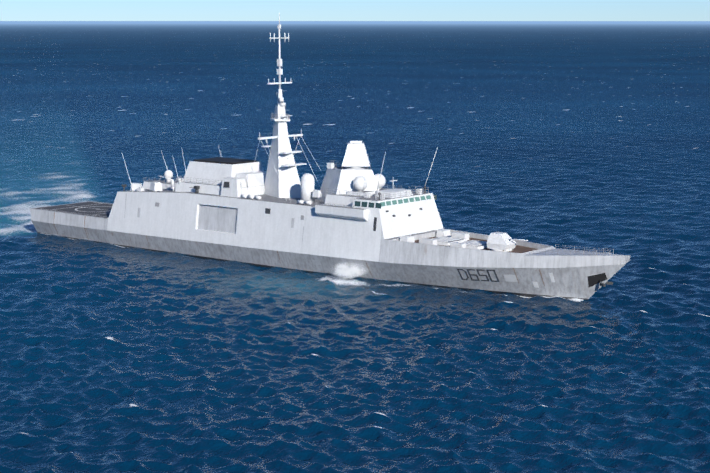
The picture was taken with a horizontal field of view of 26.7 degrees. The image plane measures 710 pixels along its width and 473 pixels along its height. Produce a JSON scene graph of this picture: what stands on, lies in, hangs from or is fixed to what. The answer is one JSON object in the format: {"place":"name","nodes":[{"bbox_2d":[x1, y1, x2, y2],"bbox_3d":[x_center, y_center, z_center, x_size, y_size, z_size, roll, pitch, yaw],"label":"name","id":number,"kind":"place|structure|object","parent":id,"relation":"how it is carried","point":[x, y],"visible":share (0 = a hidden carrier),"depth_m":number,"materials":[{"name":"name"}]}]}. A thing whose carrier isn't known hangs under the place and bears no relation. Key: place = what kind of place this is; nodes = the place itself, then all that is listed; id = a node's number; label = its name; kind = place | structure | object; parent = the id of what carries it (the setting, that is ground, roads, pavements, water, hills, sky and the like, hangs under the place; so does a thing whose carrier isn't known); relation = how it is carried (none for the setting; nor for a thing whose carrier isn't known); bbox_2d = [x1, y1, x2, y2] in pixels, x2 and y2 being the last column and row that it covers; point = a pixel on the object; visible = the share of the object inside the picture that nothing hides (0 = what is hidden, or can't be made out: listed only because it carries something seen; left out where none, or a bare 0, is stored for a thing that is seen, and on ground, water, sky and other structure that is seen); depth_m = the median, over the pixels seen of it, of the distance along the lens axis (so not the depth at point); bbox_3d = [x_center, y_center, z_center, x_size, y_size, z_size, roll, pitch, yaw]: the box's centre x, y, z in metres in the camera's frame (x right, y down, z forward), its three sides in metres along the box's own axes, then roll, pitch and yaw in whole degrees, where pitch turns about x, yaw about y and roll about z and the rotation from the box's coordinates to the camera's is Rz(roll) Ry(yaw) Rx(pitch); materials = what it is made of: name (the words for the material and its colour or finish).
{"place":"outdoors","nodes":[
{"label":"outdoors","id":0,"kind":"place"},
{"bbox_2d":[0,26,709,472],"bbox_3d":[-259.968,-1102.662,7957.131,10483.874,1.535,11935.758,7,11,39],"label":"sea","id":1,"kind":"structure","parent":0,"point":[114,358],"depth_m":273.64,"materials":[{"name":"liquid"}]},
{"bbox_2d":[30,13,629,299],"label":"frigate","id":2,"kind":"object","parent":1,"relation":"on","point":[352,211],"visible":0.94,"depth_m":277.95,"materials":[{"name":"metal"}]},
{"bbox_2d":[0,21,709,25],"bbox_3d":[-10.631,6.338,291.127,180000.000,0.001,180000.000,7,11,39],"label":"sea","id":3,"kind":"structure","parent":0,"point":[355,23],"depth_m":23571.17,"materials":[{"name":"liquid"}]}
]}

